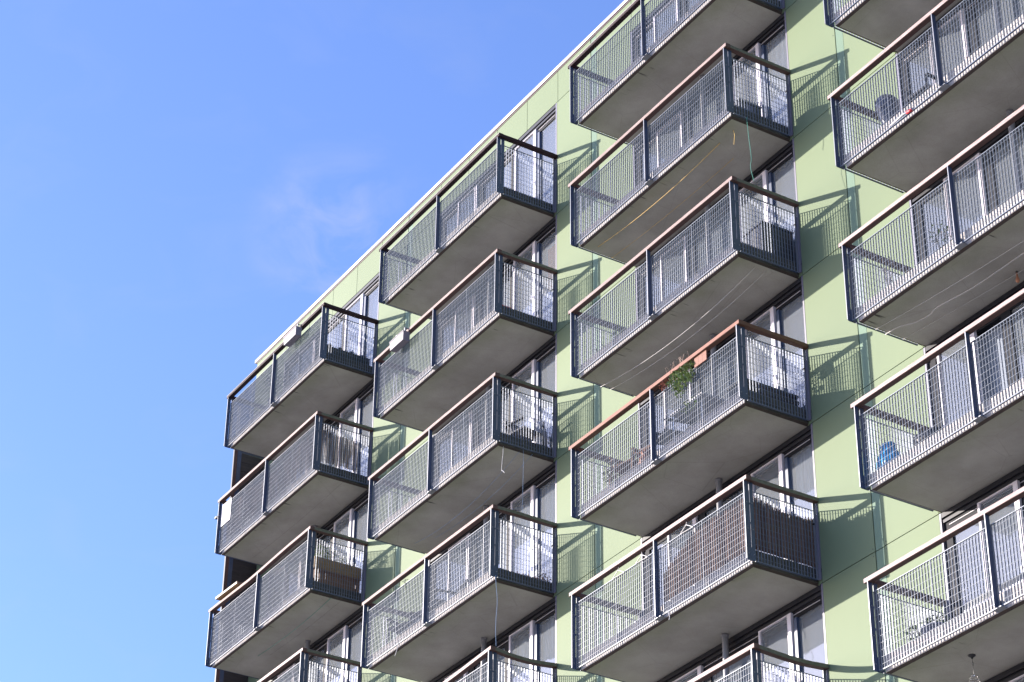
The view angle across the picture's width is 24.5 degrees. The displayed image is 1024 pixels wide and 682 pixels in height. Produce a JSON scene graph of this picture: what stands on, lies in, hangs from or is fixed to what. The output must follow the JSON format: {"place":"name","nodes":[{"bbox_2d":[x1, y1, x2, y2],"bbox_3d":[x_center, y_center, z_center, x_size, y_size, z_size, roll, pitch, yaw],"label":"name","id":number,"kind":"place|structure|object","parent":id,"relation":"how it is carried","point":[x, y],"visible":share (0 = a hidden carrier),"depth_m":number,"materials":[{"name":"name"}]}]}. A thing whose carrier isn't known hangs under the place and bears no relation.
{"place":"outdoors","nodes":[
{"label":"outdoors","id":0,"kind":"place"},
{"bbox_2d":[0,0,623,681],"label":"sky","id":1,"kind":"structure","parent":0,"point":[181,181],"materials":[{"name":"blue"}]},
{"bbox_2d":[512,571,550,581],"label":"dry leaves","id":2,"kind":"object","parent":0,"point":[539,576],"visible":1,"depth_m":43.21,"materials":[{"name":"brown plant"}]},
{"bbox_2d":[603,459,619,484],"bbox_3d":[1.772,2.383,40.523,0.495,0.811,0.490,18,-36,-26],"label":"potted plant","id":3,"kind":"object","parent":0,"point":[609,473],"visible":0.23,"depth_m":40.59,"materials":[{"name":"green plant"}]},
{"bbox_2d":[879,257,892,284],"bbox_3d":[5.602,-0.916,35.062,0.240,0.771,0.278,18,-36,-26],"label":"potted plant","id":4,"kind":"object","parent":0,"point":[888,272],"visible":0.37,"depth_m":35.09,"materials":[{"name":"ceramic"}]},
{"bbox_2d":[912,428,941,445],"bbox_3d":[5.899,1.512,33.266,0.425,0.362,0.576,18,-36,-26],"label":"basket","id":5,"kind":"object","parent":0,"point":[926,435],"visible":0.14,"depth_m":33.17,"materials":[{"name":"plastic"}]},
{"bbox_2d":[919,614,950,633],"bbox_3d":[5.743,3.925,31.915,0.437,0.429,0.427,-19,-37,28],"label":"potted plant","id":6,"kind":"object","parent":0,"point":[933,622],"visible":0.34,"depth_m":31.86,"materials":[{"name":"plant"}]},
{"label":"ground","id":7,"kind":"structure","parent":0,"visible":0},
{"bbox_2d":[205,0,1023,681],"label":"apartment building","id":8,"kind":"structure","parent":7,"relation":"on","point":[623,114],"depth_m":40.47,"materials":[{"name":"green paint"}]},
{"bbox_2d":[220,498,231,527],"bbox_3d":[-6.598,3.959,54.485,0.008,0.560,0.530,18,-36,-26],"label":"board","id":9,"kind":"object","parent":8,"relation":"attached to","point":[225,512],"visible":1,"depth_m":54.48,"materials":[{"name":"grey"}]},
{"bbox_2d":[215,581,242,600],"bbox_3d":[-6.291,5.591,52.733,0.213,0.050,1.060,19,-35,-27],"label":"plank","id":10,"kind":"object","parent":8,"relation":"on","point":[227,591],"visible":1,"depth_m":52.67,"materials":[{"name":"white wood"}]},
{"bbox_2d":[227,434,313,532],"bbox_3d":[-5.400,3.223,52.777,0.022,0.898,4.522,18,-36,-26],"label":"reed screen","id":11,"kind":"object","parent":8,"relation":"attached to","point":[275,480],"visible":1,"depth_m":52.52,"materials":[{"name":"grey wood"}]},
{"bbox_2d":[283,324,301,346],"bbox_3d":[-4.945,-0.146,53.712,0.252,0.360,0.626,18,-36,-26],"label":"planter box","id":12,"kind":"object","parent":8,"relation":"attached to","point":[292,336],"visible":1,"depth_m":53.55,"materials":[{"name":"grey plastic"}]},
{"bbox_2d":[267,606,362,681],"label":"window","id":13,"kind":"structure","parent":8,"relation":"in","point":[349,647],"depth_m":50.44,"materials":[{"name":"grey"}]},
{"bbox_2d":[267,488,368,611],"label":"window","id":14,"kind":"structure","parent":8,"relation":"in","point":[356,527],"depth_m":51.74,"materials":[{"name":"grey"}]},
{"bbox_2d":[275,378,373,497],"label":"window","id":15,"kind":"structure","parent":8,"relation":"in","point":[363,414],"depth_m":53.08,"materials":[{"name":"grey"}]},
{"bbox_2d":[283,273,378,387],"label":"window","id":16,"kind":"structure","parent":8,"relation":"in","point":[369,307],"depth_m":54.65,"materials":[{"name":"grey glass"}]},
{"bbox_2d":[313,544,361,592],"bbox_3d":[-3.784,4.844,50.127,1.120,0.993,0.400,18,-36,-26],"label":"planter bench","id":17,"kind":"object","parent":8,"relation":"on","point":[337,572],"visible":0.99,"depth_m":49.94,"materials":[{"name":"plastic"}]},
{"bbox_2d":[320,430,358,471],"bbox_3d":[-3.737,2.396,51.311,0.901,0.795,0.022,18,-36,-26],"label":"reed screen","id":18,"kind":"object","parent":8,"relation":"attached to","point":[341,453],"visible":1,"depth_m":51.30,"materials":[{"name":"grey wood"}]},
{"bbox_2d":[327,343,369,364],"bbox_3d":[-3.725,0.323,52.865,1.080,0.363,0.280,18,-36,-26],"label":"planter trough","id":19,"kind":"object","parent":8,"relation":"on","point":[351,353],"visible":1,"depth_m":52.74,"materials":[{"name":"plastic"}]},
{"bbox_2d":[389,327,409,352],"bbox_3d":[-2.268,-0.037,48.503,0.252,0.360,0.586,18,-36,-26],"label":"planter box","id":20,"kind":"object","parent":8,"relation":"attached to","point":[399,341],"visible":1,"depth_m":48.36,"materials":[{"name":"grey plastic"}]},
{"bbox_2d":[387,610,421,637],"bbox_3d":[-1.991,5.576,45.942,0.621,0.994,0.709,-22,-38,32],"label":"chair","id":21,"kind":"object","parent":8,"relation":"on","point":[404,622],"visible":0.16,"depth_m":45.87,"materials":[{"name":"plastic"}]},
{"bbox_2d":[428,579,467,612],"bbox_3d":[-1.270,5.031,45.046,0.709,0.994,0.621,12,-34,-18],"label":"chair","id":22,"kind":"object","parent":8,"relation":"on","point":[444,600],"visible":0.13,"depth_m":44.87,"materials":[{"name":"plastic"}]},
{"bbox_2d":[414,452,518,543],"bbox_3d":[-0.909,3.154,45.646,0.007,0.226,4.368,16,-35,-24],"label":"clothesline","id":23,"kind":"object","parent":8,"relation":"attached to","point":[471,503],"visible":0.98,"depth_m":45.33,"materials":[{"name":"grey fabric"}]},
{"bbox_2d":[435,455,531,537],"bbox_3d":[-0.576,3.089,45.590,0.007,0.167,3.976,17,-35,-24],"label":"clothesline","id":24,"kind":"object","parent":8,"relation":"attached to","point":[484,502],"visible":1,"depth_m":45.50,"materials":[{"name":"grey fabric"}]},
{"bbox_2d":[428,460,556,604],"bbox_3d":[-0.373,4.390,45.438,0.268,2.525,4.795,18,-36,-26],"label":"window","id":25,"kind":"structure","parent":8,"relation":"in","point":[542,504],"depth_m":44.81,"materials":[{"name":"grey"}]},
{"bbox_2d":[429,596,556,681],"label":"window","id":26,"kind":"structure","parent":8,"relation":"in","point":[540,643],"depth_m":43.45,"materials":[{"name":"grey"}]},
{"bbox_2d":[432,333,556,482],"bbox_3d":[-0.348,2.006,46.906,0.260,2.525,4.795,18,-36,-26],"label":"window","id":27,"kind":"structure","parent":8,"relation":"in","point":[542,375],"depth_m":46.30,"materials":[{"name":"grey"}]},
{"bbox_2d":[436,215,556,358],"bbox_3d":[-0.318,-0.377,48.376,0.260,2.525,4.795,18,-36,-26],"label":"window","id":28,"kind":"structure","parent":8,"relation":"in","point":[534,246],"depth_m":47.77,"materials":[{"name":"grey glass"}]},
{"bbox_2d":[440,103,556,241],"bbox_3d":[-0.289,-2.759,49.846,0.260,2.525,4.795,18,-36,-26],"label":"window","id":29,"kind":"structure","parent":8,"relation":"in","point":[535,135],"depth_m":49.17,"materials":[{"name":"grey glass"}]},
{"bbox_2d":[503,416,543,445],"bbox_3d":[0.223,1.791,44.834,0.570,0.718,0.617,26,-39,-34],"label":"chair","id":30,"kind":"object","parent":8,"relation":"on","point":[521,432],"visible":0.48,"depth_m":44.77,"materials":[{"name":"plastic"}]},
{"bbox_2d":[535,420,546,446],"bbox_3d":[0.545,1.821,44.882,0.260,0.720,0.208,18,-36,-26],"label":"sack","id":31,"kind":"object","parent":8,"relation":"on","point":[540,435],"visible":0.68,"depth_m":44.83,"materials":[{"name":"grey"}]},
{"bbox_2d":[548,244,555,289],"bbox_3d":[0.818,-1.499,47.063,0.012,1.000,0.350,18,-36,-26],"label":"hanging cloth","id":32,"kind":"object","parent":8,"relation":"hanging from","point":[552,258],"visible":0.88,"depth_m":47.16,"materials":[{"name":"white fabric"}]},
{"bbox_2d":[609,446,650,484],"bbox_3d":[2.054,2.139,40.293,0.570,0.994,0.657,-26,-40,36],"label":"chair","id":33,"kind":"object","parent":8,"relation":"on","point":[625,462],"visible":0.2,"depth_m":40.17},
{"bbox_2d":[598,143,719,246],"bbox_3d":[2.570,-2.513,41.830,0.010,0.120,3.781,18,-36,-26],"label":"clothesline","id":34,"kind":"object","parent":8,"relation":"attached to","point":[665,194],"visible":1,"depth_m":41.60,"materials":[{"name":"yellow fabric"}]},
{"bbox_2d":[631,0,698,62],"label":"window","id":35,"kind":"structure","parent":8,"relation":"in","point":[668,0],"depth_m":46.02,"materials":[{"name":"grey glass"}]},
{"bbox_2d":[612,158,733,257],"bbox_3d":[2.839,-2.325,42.185,0.006,0.056,3.700,19,-36,-27],"label":"clothesline","id":36,"kind":"object","parent":8,"relation":"attached to","point":[671,211],"visible":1,"depth_m":42.27,"materials":[{"name":"grey fabric"}]},
{"bbox_2d":[656,418,695,445],"bbox_3d":[2.719,1.663,39.321,0.615,0.798,0.570,9,-33,-14],"label":"chair","id":37,"kind":"object","parent":8,"relation":"on","point":[671,432],"visible":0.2,"depth_m":39.24,"materials":[{"name":"plastic"}]},
{"bbox_2d":[659,351,696,413],"bbox_3d":[2.723,0.764,38.604,0.234,1.102,0.997,18,-36,-26],"label":"trailing plant","id":38,"kind":"object","parent":8,"relation":"hanging from","point":[686,378],"visible":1,"depth_m":38.55,"materials":[{"name":"green plant"}]},
{"bbox_2d":[601,267,754,386],"bbox_3d":[2.777,-0.111,40.299,0.011,0.210,4.582,18,-36,-26],"label":"clothesline","id":39,"kind":"object","parent":8,"relation":"attached to","point":[674,339],"visible":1,"depth_m":40.20,"materials":[{"name":"grey fabric"}]},
{"bbox_2d":[610,271,765,389],"bbox_3d":[2.956,-0.065,40.400,0.010,0.180,4.581,19,-36,-26],"label":"clothesline","id":40,"kind":"object","parent":8,"relation":"attached to","point":[695,333],"visible":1,"depth_m":40.10,"materials":[{"name":"grey fabric"}]},
{"bbox_2d":[671,392,726,436],"bbox_3d":[3.125,1.428,38.871,0.640,0.730,0.900,18,-36,-26],"label":"table","id":41,"kind":"object","parent":8,"relation":"on","point":[696,409],"visible":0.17,"depth_m":39.00,"materials":[{"name":"grey"}]},
{"bbox_2d":[694,350,706,367],"bbox_3d":[3.055,0.288,38.255,0.022,0.185,0.330,18,-36,-26],"label":"planter","id":42,"kind":"object","parent":8,"relation":"attached to","point":[700,358],"visible":1,"depth_m":38.24,"materials":[{"name":"plastic"}]},
{"bbox_2d":[664,499,744,601],"bbox_3d":[2.991,3.240,36.662,0.027,0.922,2.248,18,-36,-26],"label":"reed screen","id":43,"kind":"object","parent":8,"relation":"attached to","point":[706,550],"visible":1,"depth_m":36.56,"materials":[{"name":"brown wicker"}]},
{"bbox_2d":[633,11,792,186],"bbox_3d":[3.668,-3.676,42.950,0.360,2.525,4.795,18,-36,-26],"label":"window","id":44,"kind":"structure","parent":8,"relation":"in","point":[778,50],"depth_m":42.22,"materials":[{"name":"grey glass"}]},
{"bbox_2d":[635,138,801,319],"bbox_3d":[3.639,-1.293,41.480,0.360,2.525,4.795,18,-36,-26],"label":"window","id":45,"kind":"structure","parent":8,"relation":"in","point":[784,183],"depth_m":41.09,"materials":[{"name":"grey"}]},
{"bbox_2d":[638,275,810,450],"bbox_3d":[3.567,1.075,39.987,0.260,2.525,4.795,18,-36,-26],"label":"window","id":46,"kind":"structure","parent":8,"relation":"in","point":[791,323],"depth_m":39.32,"materials":[{"name":"grey"}]},
{"bbox_2d":[641,424,821,615],"bbox_3d":[3.580,3.472,38.539,0.360,2.525,4.795,18,-36,-26],"label":"window","id":47,"kind":"structure","parent":8,"relation":"in","point":[800,476],"depth_m":38.09,"materials":[{"name":"grey"}]},
{"bbox_2d":[657,583,828,681],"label":"window","id":48,"kind":"structure","parent":8,"relation":"in","point":[805,638],"depth_m":36.58,"materials":[{"name":"grey"}]},
{"bbox_2d":[734,98,761,115],"bbox_3d":[3.981,-3.894,40.457,0.500,0.270,0.340,18,-36,-26],"label":"crate","id":49,"kind":"object","parent":8,"relation":"on","point":[748,106],"visible":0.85,"depth_m":40.35,"materials":[{"name":"plastic"}]},
{"bbox_2d":[746,117,753,179],"bbox_3d":[3.985,-3.214,39.516,0.009,1.401,0.119,18,-36,-26],"label":"cord","id":50,"kind":"object","parent":8,"relation":"hanging from","point":[750,149],"visible":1,"depth_m":39.51,"materials":[{"name":"teal fabric"}]},
{"bbox_2d":[727,379,798,406],"bbox_3d":[4.006,0.949,37.668,1.100,0.300,0.440,18,-36,-26],"label":"storage bench","id":51,"kind":"object","parent":8,"relation":"on","point":[768,392],"visible":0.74,"depth_m":37.57,"materials":[{"name":"plastic"}]},
{"bbox_2d":[743,220,793,261],"bbox_3d":[4.282,-1.518,39.340,0.670,0.660,0.520,18,-36,-26],"label":"storage box","id":52,"kind":"object","parent":8,"relation":"on","point":[771,239],"visible":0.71,"depth_m":39.20,"materials":[{"name":"plastic"}]},
{"bbox_2d":[753,497,815,567],"bbox_3d":[4.180,2.922,36.094,1.182,0.893,0.030,18,-36,-26],"label":"reed screen","id":53,"kind":"object","parent":8,"relation":"attached to","point":[767,525],"visible":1,"depth_m":36.05,"materials":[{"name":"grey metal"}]},
{"bbox_2d":[876,441,898,468],"bbox_3d":[5.375,1.679,33.634,0.339,0.469,0.437,18,-36,-26],"label":"plastic bag","id":54,"kind":"object","parent":8,"relation":"on","point":[887,454],"visible":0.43,"depth_m":33.53,"materials":[{"name":"blue plastic"}]},
{"bbox_2d":[875,94,900,124],"bbox_3d":[5.906,-3.364,36.788,0.432,1.164,0.477,7,-32,-9],"label":"barbecue","id":55,"kind":"object","parent":8,"relation":"on","point":[887,108],"visible":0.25,"depth_m":36.83,"materials":[{"name":"grey metal"}]},
{"bbox_2d":[890,108,913,125],"bbox_3d":[5.817,-3.347,35.252,0.051,0.074,0.504,20,-37,-28],"label":"rolled flag","id":56,"kind":"object","parent":8,"relation":"on","point":[903,114],"visible":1,"depth_m":35.23,"materials":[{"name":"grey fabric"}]},
{"bbox_2d":[904,625,922,639],"bbox_3d":[5.493,4.021,32.056,0.275,0.409,0.296,18,-36,-26],"label":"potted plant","id":57,"kind":"object","parent":8,"relation":"on","point":[913,633],"visible":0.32,"depth_m":32.09,"materials":[{"name":"green plant"}]},
{"bbox_2d":[904,73,937,106],"bbox_3d":[6.374,-3.703,35.997,0.640,0.915,0.570,18,-36,-26],"label":"chair","id":58,"kind":"object","parent":8,"relation":"on","point":[919,89],"visible":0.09,"depth_m":35.85,"materials":[{"name":"plastic"}]},
{"bbox_2d":[930,220,952,251],"bbox_3d":[6.259,-1.370,34.403,0.320,0.864,0.350,18,-36,-26],"label":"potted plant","id":59,"kind":"object","parent":8,"relation":"on","point":[942,234],"visible":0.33,"depth_m":34.47,"materials":[{"name":"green plant"}]},
{"bbox_2d":[877,241,1022,328],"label":"clothesline","id":60,"kind":"object","parent":8,"relation":"attached to","point":[951,285],"visible":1,"depth_m":33.86,"materials":[{"name":"grey fabric"}]},
{"bbox_2d":[885,253,1023,334],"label":"cable","id":61,"kind":"object","parent":8,"relation":"attached to","point":[954,297],"visible":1,"depth_m":34.08,"materials":[{"name":"grey plastic"}]},
{"bbox_2d":[895,0,1023,110],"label":"window","id":62,"kind":"structure","parent":8,"relation":"in","point":[961,0],"depth_m":37.39,"materials":[{"name":"grey glass"}]},
{"bbox_2d":[904,269,1023,338],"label":"clothesline","id":63,"kind":"object","parent":8,"relation":"attached to","point":[966,303],"visible":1,"depth_m":34.28,"materials":[{"name":"grey fabric"}]},
{"bbox_2d":[1015,271,1019,282],"bbox_3d":[7.188,-0.910,33.608,0.060,0.190,0.060,18,-36,-26],"label":"hanging bulb","id":64,"kind":"object","parent":63,"relation":"hanging from","point":[1017,279],"visible":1,"depth_m":33.57,"materials":[{"name":"glass"}]},
{"bbox_2d":[909,116,1023,265],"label":"window","id":65,"kind":"structure","parent":8,"relation":"in","point":[993,141],"depth_m":35.85,"materials":[{"name":"grey"}]},
{"bbox_2d":[923,281,1023,427],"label":"window","id":66,"kind":"structure","parent":8,"relation":"in","point":[1010,311],"depth_m":34.45,"materials":[{"name":"grey"}]},
{"bbox_2d":[968,654,979,681],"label":"wind spinner","id":67,"kind":"object","parent":8,"relation":"hanging from","point":[971,656],"visible":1,"depth_m":31.34,"materials":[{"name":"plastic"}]},
{"bbox_2d":[939,465,1023,618],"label":"window","id":68,"kind":"structure","parent":8,"relation":"in","point":[1013,481],"depth_m":33.15,"materials":[{"name":"grey glass"}]},
{"bbox_2d":[964,573,1022,611],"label":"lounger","id":69,"kind":"object","parent":8,"relation":"on","point":[991,592],"visible":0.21,"depth_m":31.25,"materials":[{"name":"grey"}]},
{"bbox_2d":[984,662,1023,681],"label":"window","id":70,"kind":"structure","parent":8,"relation":"in","point":[1016,673],"depth_m":31.66,"materials":[{"name":"grey glass"}]}
]}

